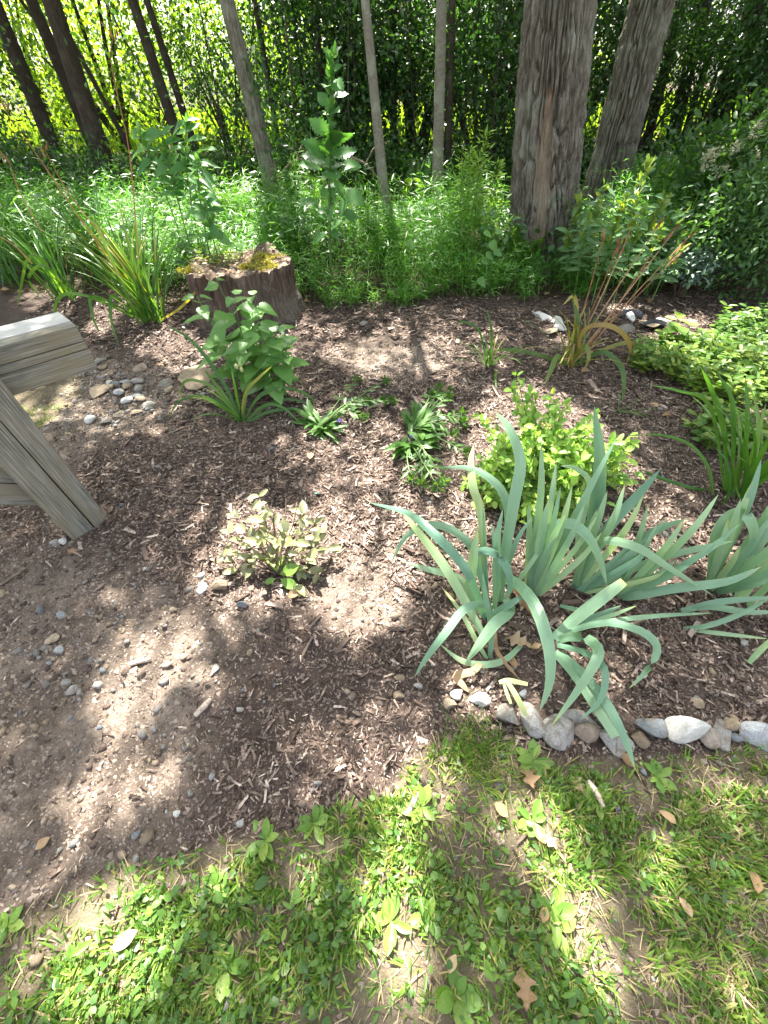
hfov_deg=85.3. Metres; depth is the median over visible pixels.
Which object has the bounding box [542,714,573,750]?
stone
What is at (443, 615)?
bark chip
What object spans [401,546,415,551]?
bark chip
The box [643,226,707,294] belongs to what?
stalky weed
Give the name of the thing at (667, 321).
stone
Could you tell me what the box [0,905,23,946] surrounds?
lawn weed
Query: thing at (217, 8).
tree
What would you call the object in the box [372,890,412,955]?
lawn weed
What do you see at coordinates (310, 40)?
understory tree
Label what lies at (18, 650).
pebble
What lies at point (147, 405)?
stone
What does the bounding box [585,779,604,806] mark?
stick
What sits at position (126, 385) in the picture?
stone
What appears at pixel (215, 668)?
stone
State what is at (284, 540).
bronzed shrub
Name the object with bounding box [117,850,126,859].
stone
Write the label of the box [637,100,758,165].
woodland shrub
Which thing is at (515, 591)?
withered leaf
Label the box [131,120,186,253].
leafy weed
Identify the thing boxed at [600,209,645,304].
stalky weed
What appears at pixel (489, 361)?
daylily
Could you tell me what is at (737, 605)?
bark chip
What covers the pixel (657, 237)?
stalky weed
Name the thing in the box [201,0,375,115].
tree
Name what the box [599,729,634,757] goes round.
stone
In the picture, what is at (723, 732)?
stone
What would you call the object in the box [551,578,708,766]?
iris clump
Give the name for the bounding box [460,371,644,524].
lime shrub
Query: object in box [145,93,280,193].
woodland shrub
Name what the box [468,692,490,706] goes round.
stone
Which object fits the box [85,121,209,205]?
woodland shrub
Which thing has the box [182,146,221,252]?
leafy weed
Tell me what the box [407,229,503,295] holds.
leafy vine
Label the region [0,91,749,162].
meadow grass
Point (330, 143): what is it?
tall weed
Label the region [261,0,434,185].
understory tree
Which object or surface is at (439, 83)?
tree
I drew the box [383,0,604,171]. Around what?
understory tree
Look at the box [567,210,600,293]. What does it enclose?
stalky weed
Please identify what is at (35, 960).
pebble
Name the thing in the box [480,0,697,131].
understory tree
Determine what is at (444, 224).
tall grass
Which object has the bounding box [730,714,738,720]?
pebble
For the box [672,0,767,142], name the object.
understory tree
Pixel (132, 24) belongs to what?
sky
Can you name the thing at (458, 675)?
withered leaf
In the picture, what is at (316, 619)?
bark chip
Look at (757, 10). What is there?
tree
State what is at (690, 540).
bark chip
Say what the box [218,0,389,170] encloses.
understory tree
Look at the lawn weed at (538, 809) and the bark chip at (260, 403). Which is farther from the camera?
the bark chip at (260, 403)
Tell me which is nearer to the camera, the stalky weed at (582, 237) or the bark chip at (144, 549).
the bark chip at (144, 549)
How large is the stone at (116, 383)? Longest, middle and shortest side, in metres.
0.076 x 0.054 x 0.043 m
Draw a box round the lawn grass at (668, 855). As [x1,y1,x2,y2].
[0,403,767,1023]
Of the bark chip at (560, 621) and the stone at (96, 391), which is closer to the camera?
the bark chip at (560, 621)
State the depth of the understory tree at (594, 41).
7.06 m
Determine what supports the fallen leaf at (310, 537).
on the ground at (12, 310)
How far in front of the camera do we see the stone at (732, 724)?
1.35 m
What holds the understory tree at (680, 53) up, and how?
on the ground at (12, 310)
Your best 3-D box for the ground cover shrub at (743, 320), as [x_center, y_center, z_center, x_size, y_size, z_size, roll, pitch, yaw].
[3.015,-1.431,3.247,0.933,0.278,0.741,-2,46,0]
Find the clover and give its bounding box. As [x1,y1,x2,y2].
[0,734,767,1023]
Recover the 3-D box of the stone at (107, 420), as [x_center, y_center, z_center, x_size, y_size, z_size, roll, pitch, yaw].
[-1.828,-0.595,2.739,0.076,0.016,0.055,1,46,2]
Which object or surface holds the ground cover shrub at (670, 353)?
on the ground at (12, 310)
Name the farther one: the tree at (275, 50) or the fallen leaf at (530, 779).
the tree at (275, 50)
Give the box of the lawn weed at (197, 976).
[188,954,221,1005]
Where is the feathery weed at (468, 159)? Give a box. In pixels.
[452,145,485,260]
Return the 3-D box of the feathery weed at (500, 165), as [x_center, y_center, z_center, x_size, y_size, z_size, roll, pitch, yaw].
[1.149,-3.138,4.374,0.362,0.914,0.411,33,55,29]
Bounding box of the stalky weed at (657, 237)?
[632,221,669,298]
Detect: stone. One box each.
[0,589,5,597]
[44,633,59,644]
[49,539,60,547]
[53,645,63,654]
[56,611,65,619]
[58,538,66,544]
[60,678,71,686]
[65,684,77,694]
[84,415,95,423]
[89,384,109,398]
[94,358,105,364]
[98,365,106,369]
[100,418,112,422]
[111,381,120,386]
[113,389,124,394]
[113,410,123,416]
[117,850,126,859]
[120,379,131,382]
[120,396,132,403]
[122,382,132,389]
[130,393,140,396]
[130,410,143,413]
[131,377,143,383]
[131,830,140,839]
[132,362,146,372]
[134,384,142,391]
[135,396,145,400]
[143,401,154,409]
[158,378,173,387]
[161,662,172,667]
[164,385,173,392]
[169,607,177,612]
[173,810,179,817]
[178,365,212,389]
[196,581,206,594]
[210,664,218,675]
[211,580,226,589]
[236,601,247,607]
[236,707,243,711]
[236,818,243,827]
[247,649,252,655]
[258,818,263,826]
[298,800,306,806]
[314,780,321,785]
[360,320,366,325]
[390,612,399,619]
[392,691,404,699]
[394,674,404,680]
[414,683,422,688]
[443,698,456,709]
[450,689,462,700]
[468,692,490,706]
[496,702,519,724]
[518,689,526,698]
[519,702,545,738]
[534,311,552,320]
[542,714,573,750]
[544,327,557,334]
[551,316,566,330]
[562,709,600,728]
[574,723,599,742]
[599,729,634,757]
[618,309,666,327]
[619,324,635,332]
[621,308,634,321]
[630,731,649,748]
[634,718,668,737]
[638,320,659,327]
[656,317,669,325]
[664,715,710,743]
[690,697,704,708]
[700,727,721,748]
[714,718,731,751]
[724,717,740,731]
[731,732,743,741]
[739,721,767,751]
[740,638,748,646]
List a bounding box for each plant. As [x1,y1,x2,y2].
[181,277,309,405]
[290,374,398,442]
[384,433,450,493]
[399,382,471,457]
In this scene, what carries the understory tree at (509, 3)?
on the ground at (12, 310)
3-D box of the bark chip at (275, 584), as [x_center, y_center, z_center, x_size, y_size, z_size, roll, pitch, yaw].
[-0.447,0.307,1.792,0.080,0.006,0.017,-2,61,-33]
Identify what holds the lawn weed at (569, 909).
on the ground at (12, 310)
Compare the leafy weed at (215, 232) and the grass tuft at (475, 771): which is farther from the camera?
the leafy weed at (215, 232)
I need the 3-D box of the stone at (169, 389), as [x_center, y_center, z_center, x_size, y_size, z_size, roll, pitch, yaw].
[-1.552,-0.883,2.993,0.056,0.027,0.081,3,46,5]
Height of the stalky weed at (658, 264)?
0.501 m
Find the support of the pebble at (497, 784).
on the ground at (12, 310)
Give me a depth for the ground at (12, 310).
1.49 m
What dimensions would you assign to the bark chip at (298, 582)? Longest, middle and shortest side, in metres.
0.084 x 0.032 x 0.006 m
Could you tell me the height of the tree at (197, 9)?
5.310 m
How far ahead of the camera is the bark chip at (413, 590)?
1.75 m
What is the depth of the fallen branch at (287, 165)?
5.27 m
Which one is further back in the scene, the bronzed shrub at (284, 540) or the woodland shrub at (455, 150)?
the woodland shrub at (455, 150)
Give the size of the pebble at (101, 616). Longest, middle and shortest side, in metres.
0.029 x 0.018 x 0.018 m
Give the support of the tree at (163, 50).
on the ground at (12, 310)
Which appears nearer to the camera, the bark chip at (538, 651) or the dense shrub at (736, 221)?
the bark chip at (538, 651)
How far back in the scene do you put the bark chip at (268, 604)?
1.69 m
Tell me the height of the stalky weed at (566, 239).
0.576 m
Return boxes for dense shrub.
[648,125,767,307]
[696,92,767,273]
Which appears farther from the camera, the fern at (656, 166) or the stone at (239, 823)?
the fern at (656, 166)
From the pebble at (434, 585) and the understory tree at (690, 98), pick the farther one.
the understory tree at (690, 98)
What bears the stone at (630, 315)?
on the ground at (12, 310)
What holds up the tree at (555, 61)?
on the ground at (12, 310)
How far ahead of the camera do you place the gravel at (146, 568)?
1.87 m
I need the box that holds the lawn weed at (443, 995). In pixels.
[434,968,483,1023]
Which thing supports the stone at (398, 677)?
on the ground at (12, 310)
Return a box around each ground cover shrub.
[625,325,767,383]
[673,343,767,408]
[681,398,767,455]
[709,301,767,345]
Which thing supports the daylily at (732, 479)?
on the ground at (12, 310)
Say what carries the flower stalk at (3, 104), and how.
attached to the daylily at (137, 287)
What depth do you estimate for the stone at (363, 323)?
3.77 m
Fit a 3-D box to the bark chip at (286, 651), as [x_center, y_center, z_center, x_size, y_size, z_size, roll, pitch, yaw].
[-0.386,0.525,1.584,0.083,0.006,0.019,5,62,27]
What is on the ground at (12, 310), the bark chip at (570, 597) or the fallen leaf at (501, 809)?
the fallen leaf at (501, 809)
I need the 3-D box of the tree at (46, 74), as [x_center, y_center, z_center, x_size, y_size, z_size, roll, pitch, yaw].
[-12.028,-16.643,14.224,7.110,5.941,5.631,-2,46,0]
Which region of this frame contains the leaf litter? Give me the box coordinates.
[7,166,767,313]
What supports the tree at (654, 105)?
on the ground at (12, 310)
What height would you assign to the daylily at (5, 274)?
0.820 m
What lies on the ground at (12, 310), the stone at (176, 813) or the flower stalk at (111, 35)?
the stone at (176, 813)
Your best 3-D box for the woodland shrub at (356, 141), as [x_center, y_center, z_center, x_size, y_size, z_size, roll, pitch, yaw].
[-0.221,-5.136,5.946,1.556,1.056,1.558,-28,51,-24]
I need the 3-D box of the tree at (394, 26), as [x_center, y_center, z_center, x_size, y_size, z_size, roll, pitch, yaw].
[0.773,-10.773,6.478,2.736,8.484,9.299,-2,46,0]
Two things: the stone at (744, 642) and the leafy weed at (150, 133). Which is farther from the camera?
the leafy weed at (150, 133)
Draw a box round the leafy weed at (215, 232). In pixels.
[191,194,232,256]
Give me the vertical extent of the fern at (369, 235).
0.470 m
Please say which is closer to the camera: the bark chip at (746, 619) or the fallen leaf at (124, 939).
the fallen leaf at (124, 939)
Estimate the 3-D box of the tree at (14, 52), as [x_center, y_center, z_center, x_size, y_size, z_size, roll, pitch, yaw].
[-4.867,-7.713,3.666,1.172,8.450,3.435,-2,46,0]
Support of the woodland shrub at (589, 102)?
on the ground at (12, 310)
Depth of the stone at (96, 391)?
2.97 m
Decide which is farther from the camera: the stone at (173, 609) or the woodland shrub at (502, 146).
the woodland shrub at (502, 146)
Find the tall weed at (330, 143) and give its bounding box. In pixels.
[296,41,362,290]
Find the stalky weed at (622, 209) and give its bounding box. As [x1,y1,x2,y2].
[592,192,630,282]
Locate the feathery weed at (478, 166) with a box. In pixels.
[460,148,491,253]
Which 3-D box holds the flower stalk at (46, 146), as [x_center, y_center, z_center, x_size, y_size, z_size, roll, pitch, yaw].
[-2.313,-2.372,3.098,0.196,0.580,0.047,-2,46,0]
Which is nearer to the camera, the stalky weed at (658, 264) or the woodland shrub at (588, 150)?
the stalky weed at (658, 264)
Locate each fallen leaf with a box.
[35,837,49,849]
[111,929,137,950]
[287,589,297,597]
[305,534,313,539]
[307,453,313,458]
[448,954,456,973]
[495,802,507,816]
[508,631,531,647]
[508,657,516,668]
[513,967,536,1011]
[519,601,523,610]
[520,768,539,789]
[531,642,540,648]
[540,907,548,922]
[542,831,558,849]
[571,776,584,793]
[621,752,633,766]
[659,810,676,823]
[679,897,692,917]
[749,871,762,892]
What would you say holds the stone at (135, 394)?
on the ground at (12, 310)
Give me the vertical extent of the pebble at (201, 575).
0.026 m
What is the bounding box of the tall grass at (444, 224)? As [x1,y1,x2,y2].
[0,145,719,309]
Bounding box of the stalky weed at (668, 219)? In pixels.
[640,212,677,281]
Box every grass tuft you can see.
[411,690,545,820]
[610,396,657,416]
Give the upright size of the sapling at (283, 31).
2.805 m
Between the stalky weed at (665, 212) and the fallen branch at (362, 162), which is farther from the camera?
the fallen branch at (362, 162)
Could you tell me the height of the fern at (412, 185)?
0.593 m
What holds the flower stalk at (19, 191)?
attached to the daylily at (137, 287)
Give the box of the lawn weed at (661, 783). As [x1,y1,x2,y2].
[644,758,677,793]
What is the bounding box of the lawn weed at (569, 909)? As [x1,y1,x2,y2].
[536,884,577,946]
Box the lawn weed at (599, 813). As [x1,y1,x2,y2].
[580,782,609,819]
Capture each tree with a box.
[0,0,76,188]
[0,0,146,132]
[0,0,157,146]
[0,0,223,156]
[0,20,50,182]
[1,0,222,130]
[25,0,100,180]
[42,0,123,195]
[73,39,146,186]
[110,0,309,144]
[128,0,192,166]
[143,0,199,155]
[148,0,283,151]
[162,0,300,123]
[187,0,428,137]
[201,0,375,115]
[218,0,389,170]
[219,0,302,233]
[252,0,283,177]
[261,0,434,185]
[266,4,403,130]
[310,5,428,126]
[311,0,331,181]
[319,0,503,156]
[360,0,509,161]
[361,0,393,237]
[377,0,519,144]
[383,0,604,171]
[389,0,396,181]
[423,0,623,158]
[431,0,446,225]
[442,0,455,191]
[466,0,627,127]
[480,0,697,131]
[493,1,613,112]
[503,0,597,276]
[582,0,674,221]
[588,0,732,131]
[588,0,765,153]
[589,4,676,117]
[595,1,720,113]
[641,1,687,153]
[662,0,767,136]
[663,0,712,152]
[672,0,767,125]
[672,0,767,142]
[680,0,722,137]
[681,0,767,136]
[702,0,764,138]
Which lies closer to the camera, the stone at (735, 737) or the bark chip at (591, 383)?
the stone at (735, 737)
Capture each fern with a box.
[207,183,244,224]
[227,183,283,226]
[295,170,342,213]
[359,210,407,253]
[386,150,428,182]
[389,150,432,202]
[478,223,518,259]
[490,219,558,270]
[629,151,692,203]
[660,136,721,200]
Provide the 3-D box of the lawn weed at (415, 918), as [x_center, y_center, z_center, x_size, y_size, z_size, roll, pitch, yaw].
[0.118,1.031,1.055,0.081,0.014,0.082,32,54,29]
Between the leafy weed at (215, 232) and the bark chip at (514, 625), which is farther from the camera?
the leafy weed at (215, 232)
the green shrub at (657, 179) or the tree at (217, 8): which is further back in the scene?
the tree at (217, 8)
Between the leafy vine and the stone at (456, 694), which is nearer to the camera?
the stone at (456, 694)
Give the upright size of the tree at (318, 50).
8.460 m
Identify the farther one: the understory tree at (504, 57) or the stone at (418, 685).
the understory tree at (504, 57)
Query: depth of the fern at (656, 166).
5.16 m
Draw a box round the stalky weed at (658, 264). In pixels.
[648,243,690,303]
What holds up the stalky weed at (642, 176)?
on the ground at (12, 310)
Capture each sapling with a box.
[38,0,219,166]
[159,0,250,183]
[203,0,302,183]
[241,0,334,184]
[312,0,391,186]
[357,0,452,156]
[430,0,522,173]
[444,0,522,193]
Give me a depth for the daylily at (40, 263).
4.11 m
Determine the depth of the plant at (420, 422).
2.54 m
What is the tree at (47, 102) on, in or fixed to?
on the ground at (12, 310)
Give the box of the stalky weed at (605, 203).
[575,182,615,279]
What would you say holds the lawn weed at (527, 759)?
on the ground at (12, 310)
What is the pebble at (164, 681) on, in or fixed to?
on the ground at (12, 310)
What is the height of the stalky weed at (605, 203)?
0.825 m
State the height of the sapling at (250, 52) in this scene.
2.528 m
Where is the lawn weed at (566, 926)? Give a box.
[541,904,575,957]
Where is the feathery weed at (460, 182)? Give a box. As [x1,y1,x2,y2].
[441,156,478,251]
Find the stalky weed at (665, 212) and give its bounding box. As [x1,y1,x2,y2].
[627,200,668,277]
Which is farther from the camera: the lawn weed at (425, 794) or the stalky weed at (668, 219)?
the stalky weed at (668, 219)
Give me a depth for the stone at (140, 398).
2.89 m
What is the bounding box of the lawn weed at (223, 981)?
[203,942,248,1002]
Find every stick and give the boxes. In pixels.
[0,567,27,585]
[128,657,150,665]
[193,698,211,716]
[265,476,269,485]
[406,793,418,813]
[447,733,453,757]
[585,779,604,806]
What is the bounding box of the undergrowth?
[0,133,722,224]
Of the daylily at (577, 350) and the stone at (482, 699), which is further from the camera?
the daylily at (577, 350)
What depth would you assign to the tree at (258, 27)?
6.01 m
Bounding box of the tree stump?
[175,241,306,331]
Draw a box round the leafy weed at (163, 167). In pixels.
[148,125,192,256]
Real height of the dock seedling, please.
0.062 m
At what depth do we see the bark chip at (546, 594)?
1.72 m
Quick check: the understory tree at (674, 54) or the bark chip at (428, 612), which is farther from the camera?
the understory tree at (674, 54)
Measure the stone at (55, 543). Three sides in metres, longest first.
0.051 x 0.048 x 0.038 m
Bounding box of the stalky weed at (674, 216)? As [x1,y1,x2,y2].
[625,207,693,290]
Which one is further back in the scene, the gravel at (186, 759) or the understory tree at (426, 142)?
the understory tree at (426, 142)
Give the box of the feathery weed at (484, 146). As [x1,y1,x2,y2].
[454,124,495,251]
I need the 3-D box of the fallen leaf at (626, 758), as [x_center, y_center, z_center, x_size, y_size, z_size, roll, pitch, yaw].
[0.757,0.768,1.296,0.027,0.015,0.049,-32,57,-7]
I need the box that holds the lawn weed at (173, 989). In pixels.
[148,969,182,1014]
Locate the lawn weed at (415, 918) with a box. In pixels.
[408,896,445,938]
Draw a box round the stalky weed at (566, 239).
[555,227,591,292]
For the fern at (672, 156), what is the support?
on the ground at (12, 310)
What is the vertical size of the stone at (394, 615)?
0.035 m
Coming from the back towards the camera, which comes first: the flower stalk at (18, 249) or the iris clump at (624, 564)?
the flower stalk at (18, 249)
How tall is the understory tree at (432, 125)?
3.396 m
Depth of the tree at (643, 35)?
4.58 m
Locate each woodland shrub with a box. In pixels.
[0,112,51,190]
[0,116,73,189]
[0,119,91,218]
[6,116,145,219]
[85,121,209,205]
[135,136,256,211]
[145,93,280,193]
[228,122,347,195]
[230,79,364,220]
[297,100,414,198]
[326,107,460,204]
[403,102,510,192]
[451,86,514,192]
[460,125,593,194]
[505,62,609,186]
[580,117,664,190]
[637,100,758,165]
[642,99,736,157]
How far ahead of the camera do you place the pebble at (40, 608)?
1.72 m
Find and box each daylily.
[0,189,118,301]
[0,202,47,287]
[1,170,151,285]
[27,191,207,342]
[167,326,315,422]
[452,311,530,386]
[492,217,695,400]
[642,368,767,503]
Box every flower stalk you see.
[0,97,121,277]
[0,151,41,231]
[1,237,32,263]
[38,141,103,238]
[98,19,138,258]
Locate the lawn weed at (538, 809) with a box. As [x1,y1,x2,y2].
[517,798,546,843]
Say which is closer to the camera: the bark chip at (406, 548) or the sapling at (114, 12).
the bark chip at (406, 548)
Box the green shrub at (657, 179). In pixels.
[595,126,760,239]
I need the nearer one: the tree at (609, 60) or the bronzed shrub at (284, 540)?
the bronzed shrub at (284, 540)
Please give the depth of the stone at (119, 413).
2.81 m
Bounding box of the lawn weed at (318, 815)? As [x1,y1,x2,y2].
[297,803,328,844]
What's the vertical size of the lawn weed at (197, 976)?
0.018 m
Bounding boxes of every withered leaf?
[452,663,482,691]
[494,631,516,676]
[513,589,532,615]
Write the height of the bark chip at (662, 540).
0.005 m
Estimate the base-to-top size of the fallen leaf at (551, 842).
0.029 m
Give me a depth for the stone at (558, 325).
3.62 m
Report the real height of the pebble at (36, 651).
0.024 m
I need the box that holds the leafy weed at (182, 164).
[168,112,209,245]
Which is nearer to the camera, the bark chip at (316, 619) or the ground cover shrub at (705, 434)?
the bark chip at (316, 619)
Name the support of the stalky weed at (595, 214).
on the ground at (12, 310)
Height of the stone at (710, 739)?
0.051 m
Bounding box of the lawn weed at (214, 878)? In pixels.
[202,866,224,904]
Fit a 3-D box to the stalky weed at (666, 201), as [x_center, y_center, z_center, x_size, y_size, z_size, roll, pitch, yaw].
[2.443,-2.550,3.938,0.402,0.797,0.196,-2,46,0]
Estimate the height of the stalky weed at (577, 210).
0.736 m
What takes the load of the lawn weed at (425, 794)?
on the ground at (12, 310)
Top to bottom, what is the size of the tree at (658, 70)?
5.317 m
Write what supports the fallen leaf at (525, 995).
on the lawn grass at (668, 855)
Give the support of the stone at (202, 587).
on the ground at (12, 310)
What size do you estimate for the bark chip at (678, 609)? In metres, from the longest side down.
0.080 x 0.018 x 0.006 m
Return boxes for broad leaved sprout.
[665,311,697,335]
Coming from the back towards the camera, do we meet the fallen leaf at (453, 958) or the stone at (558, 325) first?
the stone at (558, 325)
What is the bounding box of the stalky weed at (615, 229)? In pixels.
[589,220,629,304]
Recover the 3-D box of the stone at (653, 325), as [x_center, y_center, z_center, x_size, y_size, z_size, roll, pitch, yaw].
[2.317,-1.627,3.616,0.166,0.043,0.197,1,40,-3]
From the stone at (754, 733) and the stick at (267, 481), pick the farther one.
the stick at (267, 481)
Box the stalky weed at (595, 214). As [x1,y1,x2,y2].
[578,199,606,285]
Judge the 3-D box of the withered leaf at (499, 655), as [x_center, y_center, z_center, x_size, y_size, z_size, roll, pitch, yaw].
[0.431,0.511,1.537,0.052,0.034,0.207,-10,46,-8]
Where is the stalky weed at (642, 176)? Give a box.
[612,153,656,287]
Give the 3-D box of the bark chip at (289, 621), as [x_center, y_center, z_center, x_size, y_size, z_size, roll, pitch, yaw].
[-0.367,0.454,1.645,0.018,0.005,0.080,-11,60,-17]
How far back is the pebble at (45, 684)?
1.51 m
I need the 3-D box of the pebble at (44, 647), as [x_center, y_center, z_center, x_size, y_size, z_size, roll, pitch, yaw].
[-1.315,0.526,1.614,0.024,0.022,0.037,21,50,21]
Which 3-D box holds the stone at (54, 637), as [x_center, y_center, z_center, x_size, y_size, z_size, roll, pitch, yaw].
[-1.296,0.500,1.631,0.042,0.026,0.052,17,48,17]
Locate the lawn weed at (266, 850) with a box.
[245,817,278,861]
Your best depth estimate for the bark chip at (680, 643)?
1.56 m
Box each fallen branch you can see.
[279,137,323,178]
[350,141,389,176]
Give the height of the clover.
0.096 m
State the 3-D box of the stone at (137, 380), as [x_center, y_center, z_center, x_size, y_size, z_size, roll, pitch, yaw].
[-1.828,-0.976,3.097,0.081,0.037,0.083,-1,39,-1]
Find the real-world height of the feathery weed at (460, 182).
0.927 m
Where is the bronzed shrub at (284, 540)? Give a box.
[216,489,343,596]
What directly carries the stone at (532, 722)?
on the ground at (12, 310)
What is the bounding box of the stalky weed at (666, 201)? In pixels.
[619,190,675,286]
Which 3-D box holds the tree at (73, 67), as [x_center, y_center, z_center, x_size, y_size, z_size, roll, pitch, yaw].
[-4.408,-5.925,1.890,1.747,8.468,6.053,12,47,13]
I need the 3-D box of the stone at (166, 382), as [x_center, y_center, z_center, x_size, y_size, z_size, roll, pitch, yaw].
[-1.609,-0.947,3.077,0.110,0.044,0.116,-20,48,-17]
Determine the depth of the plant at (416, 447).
2.25 m
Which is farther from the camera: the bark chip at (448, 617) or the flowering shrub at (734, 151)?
the flowering shrub at (734, 151)
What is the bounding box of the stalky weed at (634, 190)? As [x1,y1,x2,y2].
[605,178,649,274]
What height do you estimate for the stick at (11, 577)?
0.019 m
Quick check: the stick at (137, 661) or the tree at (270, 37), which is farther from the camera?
the tree at (270, 37)
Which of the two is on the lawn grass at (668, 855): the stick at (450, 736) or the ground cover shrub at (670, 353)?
the stick at (450, 736)
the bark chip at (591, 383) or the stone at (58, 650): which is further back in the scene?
the bark chip at (591, 383)
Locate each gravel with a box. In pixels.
[0,329,767,1023]
[24,334,691,813]
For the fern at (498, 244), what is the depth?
4.43 m
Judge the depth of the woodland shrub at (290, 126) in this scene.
5.37 m
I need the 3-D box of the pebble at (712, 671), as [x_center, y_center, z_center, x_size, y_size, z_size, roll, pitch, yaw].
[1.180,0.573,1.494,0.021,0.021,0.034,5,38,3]
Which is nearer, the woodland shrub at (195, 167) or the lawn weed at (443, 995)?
the lawn weed at (443, 995)
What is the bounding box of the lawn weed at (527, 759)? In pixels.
[515,738,554,777]
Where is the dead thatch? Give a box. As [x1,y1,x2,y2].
[0,731,767,1023]
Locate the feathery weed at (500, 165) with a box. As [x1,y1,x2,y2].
[478,157,508,236]
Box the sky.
[0,0,743,101]
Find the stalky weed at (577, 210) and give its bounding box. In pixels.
[557,192,594,254]
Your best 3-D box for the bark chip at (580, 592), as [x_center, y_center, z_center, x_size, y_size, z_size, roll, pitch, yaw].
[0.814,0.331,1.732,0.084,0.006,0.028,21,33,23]
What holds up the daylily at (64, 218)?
on the ground at (12, 310)
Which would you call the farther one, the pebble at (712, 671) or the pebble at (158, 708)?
the pebble at (712, 671)
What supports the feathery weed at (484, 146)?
on the ground at (12, 310)
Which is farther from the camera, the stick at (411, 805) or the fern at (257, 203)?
the fern at (257, 203)
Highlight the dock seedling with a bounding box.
[265,544,299,589]
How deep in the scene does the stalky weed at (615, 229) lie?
3.62 m
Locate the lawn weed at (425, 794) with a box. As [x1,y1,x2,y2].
[401,784,437,823]
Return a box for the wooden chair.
[0,312,106,540]
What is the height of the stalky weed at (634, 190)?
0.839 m
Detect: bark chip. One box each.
[141,546,148,559]
[176,396,191,405]
[255,401,268,405]
[264,602,283,607]
[271,582,281,585]
[271,633,287,641]
[272,584,282,588]
[275,647,290,654]
[283,579,301,589]
[287,618,293,633]
[302,636,313,655]
[309,613,322,627]
[334,636,350,653]
[360,540,373,551]
[385,548,403,555]
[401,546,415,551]
[406,586,422,594]
[406,649,419,659]
[412,610,430,617]
[419,579,433,591]
[425,585,431,597]
[429,616,441,634]
[439,611,446,620]
[442,611,453,626]
[493,647,511,650]
[508,621,527,631]
[533,646,542,655]
[537,591,551,599]
[549,617,559,625]
[555,614,565,627]
[557,594,574,604]
[562,599,581,605]
[570,588,589,595]
[587,379,597,388]
[603,388,607,395]
[621,629,626,644]
[631,619,645,624]
[660,534,664,545]
[674,634,687,652]
[675,603,684,621]
[681,530,694,543]
[686,602,708,615]
[688,621,701,637]
[689,610,700,621]
[691,570,706,577]
[697,634,718,637]
[710,638,732,652]
[733,619,754,634]
[734,603,748,616]
[739,616,754,623]
[758,621,767,626]
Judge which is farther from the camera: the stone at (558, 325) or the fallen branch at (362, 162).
the fallen branch at (362, 162)
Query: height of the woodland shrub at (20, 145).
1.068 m
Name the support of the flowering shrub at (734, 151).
on the ground at (12, 310)
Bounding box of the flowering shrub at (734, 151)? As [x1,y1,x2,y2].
[641,71,767,249]
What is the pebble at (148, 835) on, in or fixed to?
on the ground at (12, 310)
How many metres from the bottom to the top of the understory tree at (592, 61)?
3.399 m
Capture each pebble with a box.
[10,645,23,653]
[29,952,43,968]
[30,723,38,729]
[33,648,39,656]
[37,604,44,615]
[39,644,49,650]
[41,680,49,689]
[92,681,103,688]
[98,613,103,620]
[98,667,106,673]
[137,729,146,739]
[139,828,154,845]
[151,704,161,712]
[157,676,168,685]
[180,653,188,659]
[184,586,193,592]
[197,572,205,578]
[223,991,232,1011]
[430,582,437,588]
[439,755,448,761]
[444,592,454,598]
[494,782,504,790]
[639,767,647,776]
[663,531,668,537]
[708,667,716,675]
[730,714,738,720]
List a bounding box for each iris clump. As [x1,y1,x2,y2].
[371,412,555,709]
[525,438,616,596]
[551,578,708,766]
[562,406,759,600]
[676,459,767,663]
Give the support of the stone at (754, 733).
on the ground at (12, 310)
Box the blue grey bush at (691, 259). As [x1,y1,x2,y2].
[643,237,749,296]
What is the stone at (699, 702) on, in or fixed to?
on the ground at (12, 310)
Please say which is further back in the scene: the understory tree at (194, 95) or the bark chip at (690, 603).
the understory tree at (194, 95)
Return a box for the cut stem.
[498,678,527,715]
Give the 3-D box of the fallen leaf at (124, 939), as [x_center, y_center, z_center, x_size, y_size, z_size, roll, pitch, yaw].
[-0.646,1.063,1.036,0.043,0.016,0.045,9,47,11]
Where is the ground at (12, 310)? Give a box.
[0,82,767,1023]
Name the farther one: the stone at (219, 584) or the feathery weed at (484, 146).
the feathery weed at (484, 146)
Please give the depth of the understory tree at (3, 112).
5.85 m
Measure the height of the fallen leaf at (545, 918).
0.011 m
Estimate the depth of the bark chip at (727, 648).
1.55 m
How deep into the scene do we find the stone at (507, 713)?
1.38 m
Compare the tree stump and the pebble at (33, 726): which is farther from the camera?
the tree stump
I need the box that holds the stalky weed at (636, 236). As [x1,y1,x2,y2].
[610,202,652,309]
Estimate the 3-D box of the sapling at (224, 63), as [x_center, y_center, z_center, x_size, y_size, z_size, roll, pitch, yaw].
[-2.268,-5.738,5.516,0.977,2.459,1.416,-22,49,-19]
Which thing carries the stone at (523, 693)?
on the ground at (12, 310)
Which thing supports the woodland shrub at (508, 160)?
on the ground at (12, 310)

